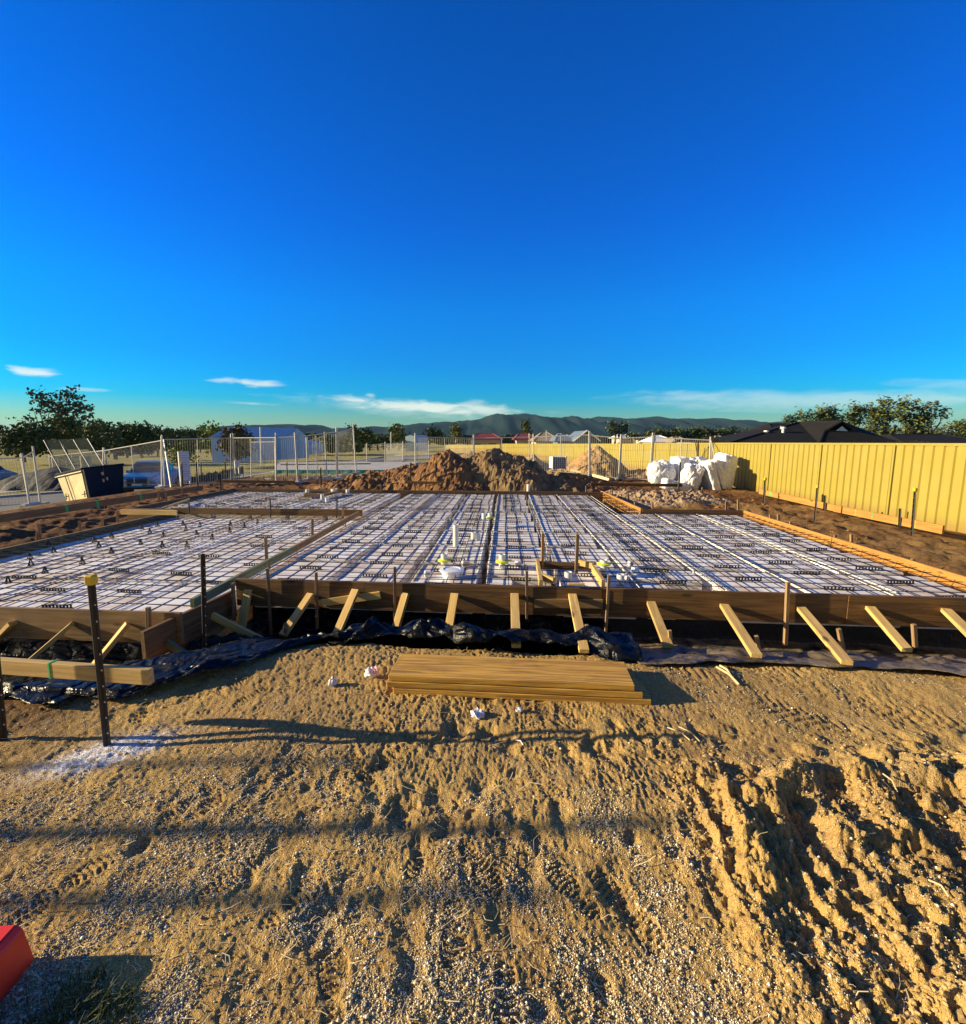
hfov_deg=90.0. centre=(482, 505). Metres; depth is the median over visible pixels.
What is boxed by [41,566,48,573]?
bar chair
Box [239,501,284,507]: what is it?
foam pod
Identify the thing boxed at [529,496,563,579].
steel bar
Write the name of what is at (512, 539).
bar chair
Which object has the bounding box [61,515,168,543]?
form board
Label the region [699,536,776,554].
foam pod
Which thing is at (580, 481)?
dirt heap
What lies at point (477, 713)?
crumpled paper
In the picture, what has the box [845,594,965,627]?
form board
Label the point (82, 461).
water tank
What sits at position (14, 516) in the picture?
profile board
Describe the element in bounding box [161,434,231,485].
fence panel
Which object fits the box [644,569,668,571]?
bar chair
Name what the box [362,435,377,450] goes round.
tree
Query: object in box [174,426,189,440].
tree
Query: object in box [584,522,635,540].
foam pod
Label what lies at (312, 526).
timber peg
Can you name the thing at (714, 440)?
fence panel
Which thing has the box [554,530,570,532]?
bar chair
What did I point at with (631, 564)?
foam offcut
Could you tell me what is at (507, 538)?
reinforcement mesh
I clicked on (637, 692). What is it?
timber plank
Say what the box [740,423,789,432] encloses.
house
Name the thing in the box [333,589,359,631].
timber brace
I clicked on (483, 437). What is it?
house
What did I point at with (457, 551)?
bar chair
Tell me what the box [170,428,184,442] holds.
tree
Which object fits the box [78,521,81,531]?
timber peg
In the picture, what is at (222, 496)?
foam pod
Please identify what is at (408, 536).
bar chair
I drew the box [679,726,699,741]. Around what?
stick
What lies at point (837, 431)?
house
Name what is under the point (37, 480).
fence panel
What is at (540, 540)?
steel bar
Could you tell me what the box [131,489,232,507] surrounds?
form board
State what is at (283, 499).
foam pod
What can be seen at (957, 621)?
timber brace
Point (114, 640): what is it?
timber brace
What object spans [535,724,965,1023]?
dirt clods
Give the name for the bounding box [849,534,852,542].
timber peg
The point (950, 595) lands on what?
bar chair
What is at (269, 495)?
foam pod
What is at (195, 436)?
tree
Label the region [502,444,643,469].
metal fence
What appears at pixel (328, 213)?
sky
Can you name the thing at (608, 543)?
foam pod
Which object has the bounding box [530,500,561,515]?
foam pod
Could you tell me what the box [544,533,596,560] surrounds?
foam pod
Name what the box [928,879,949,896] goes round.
stick
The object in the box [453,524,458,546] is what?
pvc pipe
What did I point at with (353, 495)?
foam pod
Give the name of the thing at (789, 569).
foam pod
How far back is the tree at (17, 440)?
58.81 m
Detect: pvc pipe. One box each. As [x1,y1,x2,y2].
[438,553,452,565]
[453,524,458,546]
[471,532,475,538]
[476,533,480,539]
[486,513,496,518]
[496,553,511,568]
[564,571,571,580]
[597,559,613,575]
[616,573,624,584]
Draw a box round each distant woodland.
[51,438,208,449]
[304,433,611,444]
[318,440,362,452]
[643,430,965,437]
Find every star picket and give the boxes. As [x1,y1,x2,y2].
[0,659,7,741]
[84,574,110,746]
[180,462,183,486]
[195,461,198,485]
[200,553,207,648]
[218,471,221,487]
[319,467,321,484]
[435,461,436,477]
[678,462,680,491]
[763,477,766,503]
[814,485,818,520]
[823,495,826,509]
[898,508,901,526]
[910,488,917,535]
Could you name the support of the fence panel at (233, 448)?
on the ground
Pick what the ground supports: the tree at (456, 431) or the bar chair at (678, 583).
the tree at (456, 431)
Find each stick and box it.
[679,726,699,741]
[716,666,739,684]
[882,773,897,791]
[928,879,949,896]
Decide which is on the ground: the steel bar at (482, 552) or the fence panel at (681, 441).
the fence panel at (681, 441)
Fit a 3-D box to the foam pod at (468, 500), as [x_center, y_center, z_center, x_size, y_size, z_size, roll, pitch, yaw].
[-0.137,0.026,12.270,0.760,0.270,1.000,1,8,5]
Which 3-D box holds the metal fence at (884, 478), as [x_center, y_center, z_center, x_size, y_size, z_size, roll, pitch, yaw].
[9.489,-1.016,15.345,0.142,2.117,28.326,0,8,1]
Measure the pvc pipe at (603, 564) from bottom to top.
0.194 m
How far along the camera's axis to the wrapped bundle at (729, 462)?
17.26 m
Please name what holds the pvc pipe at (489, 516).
on the reinforcement mesh at (507, 538)
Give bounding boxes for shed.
[211,427,308,462]
[308,441,322,454]
[405,435,427,450]
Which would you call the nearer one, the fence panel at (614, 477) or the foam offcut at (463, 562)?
the foam offcut at (463, 562)
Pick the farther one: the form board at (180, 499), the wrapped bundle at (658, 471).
the wrapped bundle at (658, 471)
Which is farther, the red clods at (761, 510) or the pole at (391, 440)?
the pole at (391, 440)
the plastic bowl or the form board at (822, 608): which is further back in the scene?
the plastic bowl
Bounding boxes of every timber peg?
[37,523,41,539]
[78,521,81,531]
[116,511,118,522]
[145,607,151,628]
[231,583,235,620]
[264,537,267,559]
[266,568,272,634]
[283,623,287,635]
[311,519,313,535]
[315,572,318,628]
[393,567,395,618]
[525,571,527,618]
[541,533,543,566]
[574,534,578,573]
[604,575,610,631]
[667,630,672,642]
[754,635,760,650]
[783,582,789,645]
[836,628,845,651]
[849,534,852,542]
[911,623,917,647]
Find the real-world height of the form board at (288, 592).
0.300 m
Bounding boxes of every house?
[116,447,156,455]
[468,433,500,444]
[512,433,532,443]
[528,432,553,443]
[549,434,573,443]
[570,430,600,443]
[612,434,632,443]
[632,435,646,443]
[639,435,666,442]
[665,437,681,442]
[677,420,895,442]
[677,438,698,441]
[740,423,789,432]
[880,434,965,442]
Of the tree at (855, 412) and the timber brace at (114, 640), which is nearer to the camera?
the timber brace at (114, 640)
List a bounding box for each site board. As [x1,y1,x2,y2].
[177,451,190,485]
[234,460,239,477]
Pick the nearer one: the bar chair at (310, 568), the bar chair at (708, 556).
the bar chair at (310, 568)
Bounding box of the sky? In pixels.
[0,0,965,431]
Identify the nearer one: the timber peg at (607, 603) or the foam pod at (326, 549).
the timber peg at (607, 603)
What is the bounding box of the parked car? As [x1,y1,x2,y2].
[0,466,17,478]
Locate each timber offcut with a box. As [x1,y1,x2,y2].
[321,591,380,606]
[534,598,602,608]
[568,582,584,584]
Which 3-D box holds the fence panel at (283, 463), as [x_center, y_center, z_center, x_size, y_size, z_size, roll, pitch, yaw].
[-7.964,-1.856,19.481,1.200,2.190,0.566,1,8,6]
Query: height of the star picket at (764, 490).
0.913 m
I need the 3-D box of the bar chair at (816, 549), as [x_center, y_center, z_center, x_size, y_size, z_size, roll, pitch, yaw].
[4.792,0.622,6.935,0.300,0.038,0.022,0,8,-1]
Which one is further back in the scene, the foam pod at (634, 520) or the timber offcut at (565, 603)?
the foam pod at (634, 520)
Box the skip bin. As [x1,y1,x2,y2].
[55,463,123,500]
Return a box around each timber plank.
[387,668,642,698]
[388,653,634,690]
[393,681,650,704]
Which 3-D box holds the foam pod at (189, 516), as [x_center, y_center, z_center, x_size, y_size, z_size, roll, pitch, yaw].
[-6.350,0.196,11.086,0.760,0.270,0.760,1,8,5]
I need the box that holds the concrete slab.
[273,462,420,474]
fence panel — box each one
[0,453,39,507]
[19,446,49,504]
[49,447,103,469]
[103,436,168,488]
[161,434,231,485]
[232,433,275,480]
[250,438,274,478]
[271,432,297,483]
[293,427,336,483]
[304,432,330,479]
[333,424,359,480]
[366,443,381,461]
[385,441,403,461]
[401,441,429,461]
[414,433,473,463]
[474,434,529,459]
[533,431,592,476]
[590,431,621,480]
[619,433,652,480]
[652,433,710,461]
[693,434,725,456]
[711,437,714,458]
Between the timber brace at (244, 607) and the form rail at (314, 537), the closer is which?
the timber brace at (244, 607)
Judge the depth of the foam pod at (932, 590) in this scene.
5.23 m
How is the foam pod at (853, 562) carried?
on the ground
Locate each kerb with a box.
[0,453,462,497]
[238,458,429,477]
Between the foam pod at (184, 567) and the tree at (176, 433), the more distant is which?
the tree at (176, 433)
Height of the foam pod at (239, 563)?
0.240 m
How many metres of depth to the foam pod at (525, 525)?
8.73 m
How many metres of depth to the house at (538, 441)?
80.52 m
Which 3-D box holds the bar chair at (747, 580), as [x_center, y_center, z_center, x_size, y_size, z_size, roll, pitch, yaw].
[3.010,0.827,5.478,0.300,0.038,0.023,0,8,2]
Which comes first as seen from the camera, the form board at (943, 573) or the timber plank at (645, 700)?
the timber plank at (645, 700)
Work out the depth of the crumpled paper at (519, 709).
3.27 m
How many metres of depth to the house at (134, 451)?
95.81 m
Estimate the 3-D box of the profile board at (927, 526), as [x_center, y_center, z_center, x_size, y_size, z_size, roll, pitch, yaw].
[7.915,0.232,9.591,0.041,0.156,2.584,0,8,0]
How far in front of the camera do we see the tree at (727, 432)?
127.77 m
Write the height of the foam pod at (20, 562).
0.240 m
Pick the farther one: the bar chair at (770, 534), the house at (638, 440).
the house at (638, 440)
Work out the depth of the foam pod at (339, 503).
11.77 m
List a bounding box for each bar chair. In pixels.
[4,576,11,583]
[11,575,36,578]
[40,587,64,591]
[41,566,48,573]
[42,604,72,607]
[79,557,85,563]
[109,569,129,571]
[117,589,141,593]
[152,551,170,554]
[170,571,191,574]
[278,578,303,579]
[299,566,321,569]
[317,555,337,557]
[362,573,386,577]
[370,561,391,563]
[381,553,402,555]
[399,536,416,538]
[448,549,468,551]
[504,539,522,541]
[505,566,527,569]
[505,577,530,580]
[506,545,526,548]
[509,555,530,558]
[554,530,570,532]
[639,558,662,560]
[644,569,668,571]
[659,581,686,584]
[697,554,719,557]
[714,564,739,568]
[734,543,754,545]
[735,577,761,580]
[745,527,762,529]
[751,551,771,553]
[761,533,779,535]
[769,561,792,563]
[793,571,819,574]
[806,548,826,550]
[824,586,854,590]
[826,557,851,560]
[855,566,882,569]
[886,580,914,583]
[935,595,964,596]
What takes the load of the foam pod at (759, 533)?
on the ground
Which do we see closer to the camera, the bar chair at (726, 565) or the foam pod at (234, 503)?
the bar chair at (726, 565)
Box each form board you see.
[0,536,61,557]
[0,606,184,643]
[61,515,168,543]
[126,508,175,520]
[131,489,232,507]
[140,590,236,658]
[170,508,362,515]
[233,489,387,493]
[235,578,365,608]
[365,581,601,616]
[388,490,607,501]
[601,491,641,512]
[601,587,847,623]
[642,509,742,517]
[743,510,831,547]
[831,537,965,591]
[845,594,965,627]
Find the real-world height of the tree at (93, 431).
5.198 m
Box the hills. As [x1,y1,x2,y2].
[82,413,946,438]
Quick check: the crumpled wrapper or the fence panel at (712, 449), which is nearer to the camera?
the crumpled wrapper
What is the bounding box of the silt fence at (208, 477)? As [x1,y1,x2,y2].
[188,466,243,482]
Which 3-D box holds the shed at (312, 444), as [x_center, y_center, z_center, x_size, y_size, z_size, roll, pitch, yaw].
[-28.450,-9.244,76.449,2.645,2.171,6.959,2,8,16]
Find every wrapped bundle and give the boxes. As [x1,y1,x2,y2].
[646,460,675,483]
[660,478,687,489]
[670,456,689,480]
[677,463,704,489]
[690,456,707,463]
[697,464,704,488]
[698,460,720,489]
[708,459,728,488]
[714,453,737,488]
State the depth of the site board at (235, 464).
24.02 m
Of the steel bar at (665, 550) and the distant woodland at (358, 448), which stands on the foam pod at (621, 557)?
the steel bar at (665, 550)
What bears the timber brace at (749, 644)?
on the plastic film at (700, 641)
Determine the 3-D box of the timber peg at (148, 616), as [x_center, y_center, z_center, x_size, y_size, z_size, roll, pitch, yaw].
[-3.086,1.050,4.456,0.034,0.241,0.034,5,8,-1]
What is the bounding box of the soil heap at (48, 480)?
[0,466,72,490]
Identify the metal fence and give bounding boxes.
[445,445,499,453]
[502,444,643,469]
[643,443,965,533]
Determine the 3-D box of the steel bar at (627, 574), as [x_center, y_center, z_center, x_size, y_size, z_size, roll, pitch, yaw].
[1.877,0.280,9.409,0.017,0.017,8.649,0,8,3]
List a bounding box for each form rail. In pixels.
[190,546,295,607]
[293,511,359,551]
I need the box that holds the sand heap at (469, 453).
[460,451,476,457]
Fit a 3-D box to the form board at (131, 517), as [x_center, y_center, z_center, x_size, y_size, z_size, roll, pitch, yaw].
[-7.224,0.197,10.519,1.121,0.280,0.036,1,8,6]
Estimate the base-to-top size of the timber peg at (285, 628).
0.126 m
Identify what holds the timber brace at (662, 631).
on the plastic film at (700, 641)
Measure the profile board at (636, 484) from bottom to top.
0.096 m
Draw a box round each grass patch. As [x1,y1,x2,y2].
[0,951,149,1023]
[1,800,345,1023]
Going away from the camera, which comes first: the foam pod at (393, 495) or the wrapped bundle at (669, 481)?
the foam pod at (393, 495)
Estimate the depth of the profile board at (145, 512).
9.70 m
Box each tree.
[0,417,7,452]
[0,417,56,461]
[15,384,97,456]
[39,411,85,456]
[77,418,121,458]
[98,428,126,458]
[113,421,138,457]
[119,420,160,457]
[149,423,171,456]
[163,425,172,452]
[163,435,199,464]
[165,429,174,447]
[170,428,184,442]
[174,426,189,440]
[184,428,199,451]
[191,428,202,452]
[195,430,209,449]
[196,420,224,459]
[215,422,257,461]
[313,432,330,441]
[339,423,363,448]
[339,438,347,444]
[357,426,377,447]
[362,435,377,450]
[372,433,386,450]
[382,436,394,450]
[386,423,409,449]
[422,423,445,443]
[449,423,464,442]
[518,419,532,434]
[605,419,630,443]
[625,432,638,443]
[641,429,661,436]
[650,426,669,437]
[658,426,673,437]
[668,425,683,436]
[674,427,694,437]
[686,426,703,437]
[695,424,710,437]
[702,426,720,436]
[711,427,725,435]
[716,427,735,435]
[723,424,741,434]
[781,414,800,423]
[792,403,847,421]
[838,399,877,427]
[860,394,902,434]
[885,394,940,433]
[920,400,953,433]
[929,418,965,436]
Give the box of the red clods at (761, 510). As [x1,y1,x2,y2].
[213,488,909,557]
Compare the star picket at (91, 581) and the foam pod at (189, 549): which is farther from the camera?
the foam pod at (189, 549)
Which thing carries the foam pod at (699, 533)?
on the ground
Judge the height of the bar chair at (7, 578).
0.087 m
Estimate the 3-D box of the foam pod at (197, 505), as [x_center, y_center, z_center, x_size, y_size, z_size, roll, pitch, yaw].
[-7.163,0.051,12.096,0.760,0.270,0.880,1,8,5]
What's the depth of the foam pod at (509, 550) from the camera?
6.65 m
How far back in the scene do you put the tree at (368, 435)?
97.90 m
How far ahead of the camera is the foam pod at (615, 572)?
5.48 m
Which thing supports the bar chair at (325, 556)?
on the foam pod at (326, 549)
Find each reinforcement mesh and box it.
[0,514,261,601]
[0,515,354,611]
[145,490,412,511]
[253,507,481,583]
[380,491,507,510]
[452,508,683,589]
[503,492,635,510]
[588,511,965,596]
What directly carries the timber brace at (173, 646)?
attached to the form board at (155, 638)
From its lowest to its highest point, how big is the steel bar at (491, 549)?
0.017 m
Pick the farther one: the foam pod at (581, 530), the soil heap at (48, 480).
the soil heap at (48, 480)
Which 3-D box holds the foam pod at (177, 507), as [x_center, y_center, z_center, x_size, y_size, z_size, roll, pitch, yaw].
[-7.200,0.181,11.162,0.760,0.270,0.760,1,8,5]
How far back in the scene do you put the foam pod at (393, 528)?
9.04 m
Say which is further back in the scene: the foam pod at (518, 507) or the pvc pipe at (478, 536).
the foam pod at (518, 507)
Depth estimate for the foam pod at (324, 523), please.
9.55 m
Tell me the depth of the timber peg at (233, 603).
5.13 m
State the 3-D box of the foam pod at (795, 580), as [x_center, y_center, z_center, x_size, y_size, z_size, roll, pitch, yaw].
[3.829,1.007,5.310,0.760,0.270,1.000,1,8,5]
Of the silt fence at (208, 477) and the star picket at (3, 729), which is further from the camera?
the silt fence at (208, 477)
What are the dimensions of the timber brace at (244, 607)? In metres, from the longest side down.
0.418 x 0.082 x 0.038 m
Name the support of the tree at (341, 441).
on the ground
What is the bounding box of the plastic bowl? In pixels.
[439,566,463,578]
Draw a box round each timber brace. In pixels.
[0,620,17,641]
[28,621,74,658]
[92,622,129,662]
[166,639,187,652]
[210,612,262,636]
[237,589,252,627]
[279,593,314,636]
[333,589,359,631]
[392,592,409,626]
[446,593,458,625]
[511,593,520,647]
[568,594,588,652]
[647,601,672,647]
[719,604,761,657]
[796,606,853,665]
[865,606,912,651]
[940,608,965,636]
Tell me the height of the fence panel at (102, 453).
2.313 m
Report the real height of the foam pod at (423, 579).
0.270 m
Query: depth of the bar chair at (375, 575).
5.60 m
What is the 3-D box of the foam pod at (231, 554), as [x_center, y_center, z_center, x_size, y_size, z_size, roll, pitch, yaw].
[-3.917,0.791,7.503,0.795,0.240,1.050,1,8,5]
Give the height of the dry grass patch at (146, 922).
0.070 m
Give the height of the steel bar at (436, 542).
0.017 m
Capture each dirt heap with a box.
[314,449,482,490]
[466,448,578,491]
[546,445,647,479]
[555,472,643,491]
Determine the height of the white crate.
0.580 m
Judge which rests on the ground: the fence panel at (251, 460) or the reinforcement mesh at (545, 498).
the fence panel at (251, 460)
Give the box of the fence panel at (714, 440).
[693,434,725,456]
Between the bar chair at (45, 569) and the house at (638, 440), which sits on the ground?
the house at (638, 440)
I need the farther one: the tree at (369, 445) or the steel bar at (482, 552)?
the tree at (369, 445)
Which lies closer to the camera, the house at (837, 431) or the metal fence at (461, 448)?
the house at (837, 431)
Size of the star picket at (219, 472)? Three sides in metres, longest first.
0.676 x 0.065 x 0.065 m
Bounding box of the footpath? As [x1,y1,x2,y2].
[0,453,435,492]
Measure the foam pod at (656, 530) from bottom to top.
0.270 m
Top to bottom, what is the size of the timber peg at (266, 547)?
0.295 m
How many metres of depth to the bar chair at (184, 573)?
6.03 m
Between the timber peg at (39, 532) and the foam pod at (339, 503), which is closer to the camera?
the timber peg at (39, 532)
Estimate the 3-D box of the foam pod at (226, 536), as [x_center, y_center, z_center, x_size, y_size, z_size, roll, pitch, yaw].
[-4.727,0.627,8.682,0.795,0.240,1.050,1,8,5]
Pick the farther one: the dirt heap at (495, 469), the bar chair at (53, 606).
the dirt heap at (495, 469)
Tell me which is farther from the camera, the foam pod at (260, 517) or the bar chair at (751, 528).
the foam pod at (260, 517)
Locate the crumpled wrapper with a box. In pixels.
[364,664,378,677]
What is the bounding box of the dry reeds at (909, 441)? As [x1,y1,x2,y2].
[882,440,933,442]
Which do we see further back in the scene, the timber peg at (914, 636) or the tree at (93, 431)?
the tree at (93, 431)
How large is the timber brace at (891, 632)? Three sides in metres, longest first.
0.638 x 0.082 x 0.038 m
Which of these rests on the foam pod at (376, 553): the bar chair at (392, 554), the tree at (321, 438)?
the bar chair at (392, 554)
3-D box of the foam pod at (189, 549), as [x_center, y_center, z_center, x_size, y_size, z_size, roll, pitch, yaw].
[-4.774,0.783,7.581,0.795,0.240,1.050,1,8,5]
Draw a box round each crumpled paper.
[327,677,337,686]
[470,707,484,719]
[515,707,522,712]
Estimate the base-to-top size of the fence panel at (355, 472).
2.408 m
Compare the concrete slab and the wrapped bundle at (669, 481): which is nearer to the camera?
the wrapped bundle at (669, 481)
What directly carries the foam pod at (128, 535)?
on the ground
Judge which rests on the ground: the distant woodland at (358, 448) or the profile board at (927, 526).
the distant woodland at (358, 448)
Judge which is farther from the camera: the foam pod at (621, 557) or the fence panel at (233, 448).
the fence panel at (233, 448)
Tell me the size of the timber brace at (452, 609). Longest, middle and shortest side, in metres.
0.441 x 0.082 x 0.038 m
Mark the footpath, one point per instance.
(3, 491)
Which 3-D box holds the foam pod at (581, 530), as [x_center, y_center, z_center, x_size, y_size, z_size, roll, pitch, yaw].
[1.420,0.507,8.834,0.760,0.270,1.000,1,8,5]
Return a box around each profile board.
[0,485,202,522]
[0,657,154,684]
[120,509,177,514]
[161,498,189,508]
[216,480,294,482]
[404,481,444,483]
[590,483,681,486]
[592,474,609,480]
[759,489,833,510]
[833,505,944,533]
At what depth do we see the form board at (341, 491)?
14.46 m
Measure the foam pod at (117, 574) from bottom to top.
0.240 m
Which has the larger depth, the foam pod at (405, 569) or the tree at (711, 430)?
the tree at (711, 430)
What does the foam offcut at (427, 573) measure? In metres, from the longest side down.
0.078 x 0.070 x 0.062 m
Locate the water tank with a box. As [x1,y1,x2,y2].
[79,456,90,466]
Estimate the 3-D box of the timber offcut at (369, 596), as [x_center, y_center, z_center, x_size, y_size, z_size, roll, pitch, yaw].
[-1.412,0.993,5.161,0.657,0.080,0.030,-8,7,6]
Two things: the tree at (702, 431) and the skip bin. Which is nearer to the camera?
the skip bin
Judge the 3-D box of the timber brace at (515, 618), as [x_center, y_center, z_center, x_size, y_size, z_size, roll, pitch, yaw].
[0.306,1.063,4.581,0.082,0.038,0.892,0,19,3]
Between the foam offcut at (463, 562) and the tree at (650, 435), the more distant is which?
the tree at (650, 435)
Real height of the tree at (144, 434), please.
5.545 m
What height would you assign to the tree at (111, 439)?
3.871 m
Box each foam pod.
[0,556,66,574]
[0,556,120,580]
[0,578,49,595]
[0,580,114,607]
[21,539,124,555]
[51,582,181,609]
[58,557,176,583]
[74,540,172,557]
[86,527,171,540]
[122,559,233,585]
[127,583,240,611]
[128,541,221,559]
[132,528,213,541]
[137,518,206,528]
[158,506,196,517]
[176,500,212,506]
[179,506,230,518]
[179,518,244,528]
[179,529,255,541]
[183,542,271,561]
[188,560,287,583]
[197,496,240,500]
[203,501,252,507]
[216,507,265,519]
[219,519,283,530]
[222,492,251,496]
[227,529,299,543]
[236,496,271,501]
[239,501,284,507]
[239,543,318,564]
[248,492,286,496]
[252,507,300,519]
[255,562,349,608]
[261,520,322,530]
[263,497,301,500]
[274,501,316,506]
[276,530,341,545]
[278,492,315,496]
[290,508,335,520]
[295,543,373,568]
[300,497,330,502]
[303,520,358,532]
[311,502,350,508]
[317,493,341,497]
[326,530,390,547]
[328,508,372,522]
[329,497,361,502]
[329,563,415,610]
[337,493,371,498]
[344,502,383,514]
[349,519,403,531]
[355,498,388,506]
[358,544,428,570]
[365,493,400,497]
[366,511,413,521]
[379,531,438,550]
[381,504,422,514]
[396,520,446,534]
[401,500,429,505]
[405,565,481,613]
[407,494,435,497]
[408,511,452,523]
[418,505,457,514]
[421,545,484,570]
[426,499,460,507]
[435,494,464,502]
[435,531,487,552]
[443,520,489,537]
[450,512,490,525]
[457,505,492,519]
[461,499,493,509]
[485,578,512,614]
[486,566,550,585]
[487,547,544,571]
[489,532,538,555]
[491,521,534,537]
[493,513,530,523]
[494,505,528,514]
[495,500,526,507]
[499,495,524,499]
[528,495,554,508]
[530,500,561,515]
[533,506,567,523]
[535,513,575,533]
[539,522,584,545]
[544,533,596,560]
[550,548,614,585]
[557,569,635,618]
[559,495,590,505]
[563,500,597,512]
[569,506,607,519]
[576,514,620,529]
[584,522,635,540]
[594,534,655,558]
[609,548,683,574]
[616,514,664,526]
[627,569,701,589]
[629,523,687,538]
[639,582,675,619]
[647,535,716,553]
[658,515,711,526]
[669,550,755,578]
[676,525,740,538]
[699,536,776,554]
[700,572,807,624]
[702,515,759,525]
[724,525,792,537]
[730,551,827,576]
[753,536,839,554]
[773,573,900,627]
[793,552,903,577]
[848,575,965,629]
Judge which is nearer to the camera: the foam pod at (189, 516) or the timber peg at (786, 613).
the timber peg at (786, 613)
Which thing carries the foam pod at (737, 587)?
on the ground
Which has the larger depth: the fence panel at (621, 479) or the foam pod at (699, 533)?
the fence panel at (621, 479)
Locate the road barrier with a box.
[0,925,33,1001]
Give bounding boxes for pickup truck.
[123,460,179,492]
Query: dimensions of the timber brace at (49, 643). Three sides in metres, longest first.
0.498 x 0.082 x 0.038 m
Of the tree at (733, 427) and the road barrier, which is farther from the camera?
the tree at (733, 427)
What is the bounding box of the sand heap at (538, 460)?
[526,453,551,469]
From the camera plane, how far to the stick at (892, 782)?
2.48 m
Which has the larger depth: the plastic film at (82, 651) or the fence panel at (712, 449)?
the fence panel at (712, 449)
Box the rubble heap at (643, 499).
[605,488,731,508]
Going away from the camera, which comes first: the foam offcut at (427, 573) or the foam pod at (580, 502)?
the foam offcut at (427, 573)
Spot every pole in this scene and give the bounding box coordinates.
[163,439,170,486]
[259,427,261,465]
[390,432,391,448]
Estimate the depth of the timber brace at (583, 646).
4.47 m
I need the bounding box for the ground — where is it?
[0,439,965,1023]
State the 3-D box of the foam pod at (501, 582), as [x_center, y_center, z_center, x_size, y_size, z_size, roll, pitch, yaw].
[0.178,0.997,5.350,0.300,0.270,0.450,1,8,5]
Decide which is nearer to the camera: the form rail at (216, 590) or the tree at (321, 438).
the form rail at (216, 590)
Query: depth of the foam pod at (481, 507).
11.25 m
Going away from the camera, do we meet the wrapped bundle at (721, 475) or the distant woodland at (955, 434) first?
the wrapped bundle at (721, 475)
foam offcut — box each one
[424,570,430,576]
[461,560,469,566]
[627,561,633,566]
[631,567,638,573]
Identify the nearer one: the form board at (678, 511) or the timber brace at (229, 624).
the timber brace at (229, 624)
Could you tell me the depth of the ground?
2.33 m
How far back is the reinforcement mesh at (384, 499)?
12.15 m
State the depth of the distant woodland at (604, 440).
224.50 m
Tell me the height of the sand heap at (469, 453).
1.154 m
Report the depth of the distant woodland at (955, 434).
205.10 m
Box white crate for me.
[549,456,566,469]
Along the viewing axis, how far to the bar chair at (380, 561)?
6.18 m
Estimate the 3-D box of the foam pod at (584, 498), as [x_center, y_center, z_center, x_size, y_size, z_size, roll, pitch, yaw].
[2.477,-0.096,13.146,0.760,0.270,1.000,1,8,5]
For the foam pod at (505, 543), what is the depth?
7.63 m
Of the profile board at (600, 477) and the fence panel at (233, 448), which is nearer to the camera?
the profile board at (600, 477)
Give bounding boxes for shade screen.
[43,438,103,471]
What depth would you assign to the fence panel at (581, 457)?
21.92 m
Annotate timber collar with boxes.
[304,490,338,496]
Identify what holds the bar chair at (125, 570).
on the foam pod at (117, 574)
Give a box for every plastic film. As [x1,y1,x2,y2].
[0,638,187,703]
[3,630,358,698]
[187,606,643,660]
[608,618,965,675]
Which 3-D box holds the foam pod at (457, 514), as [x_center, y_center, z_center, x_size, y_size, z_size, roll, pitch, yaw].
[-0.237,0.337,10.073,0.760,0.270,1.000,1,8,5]
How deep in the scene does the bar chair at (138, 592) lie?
5.32 m
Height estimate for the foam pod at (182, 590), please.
0.240 m
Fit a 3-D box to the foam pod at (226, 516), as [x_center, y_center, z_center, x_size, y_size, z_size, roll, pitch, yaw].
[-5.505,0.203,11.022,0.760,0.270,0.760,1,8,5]
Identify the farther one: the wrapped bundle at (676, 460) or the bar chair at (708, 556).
the wrapped bundle at (676, 460)
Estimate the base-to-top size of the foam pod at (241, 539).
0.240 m
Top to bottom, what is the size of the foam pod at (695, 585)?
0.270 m
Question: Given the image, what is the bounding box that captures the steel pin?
[336,498,337,517]
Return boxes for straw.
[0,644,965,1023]
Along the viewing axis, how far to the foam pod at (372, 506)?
11.52 m
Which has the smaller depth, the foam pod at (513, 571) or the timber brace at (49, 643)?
the timber brace at (49, 643)
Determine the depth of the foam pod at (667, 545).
7.55 m
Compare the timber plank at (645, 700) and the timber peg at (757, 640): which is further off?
the timber peg at (757, 640)
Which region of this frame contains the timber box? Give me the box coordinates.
[536,558,604,586]
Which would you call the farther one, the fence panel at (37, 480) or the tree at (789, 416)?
the tree at (789, 416)
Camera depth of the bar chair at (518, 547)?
7.06 m
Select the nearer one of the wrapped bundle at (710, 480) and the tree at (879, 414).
the wrapped bundle at (710, 480)
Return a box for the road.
[0,454,462,510]
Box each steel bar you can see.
[336,495,436,578]
[410,497,466,580]
[475,494,494,583]
[486,494,498,582]
[526,498,556,585]
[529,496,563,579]
[556,494,639,587]
[588,496,718,588]
[591,496,730,590]
[661,517,809,592]
[701,515,896,593]
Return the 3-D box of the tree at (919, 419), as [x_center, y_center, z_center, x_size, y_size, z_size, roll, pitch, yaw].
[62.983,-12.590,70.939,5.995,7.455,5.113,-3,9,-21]
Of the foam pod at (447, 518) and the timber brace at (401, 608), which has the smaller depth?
the timber brace at (401, 608)

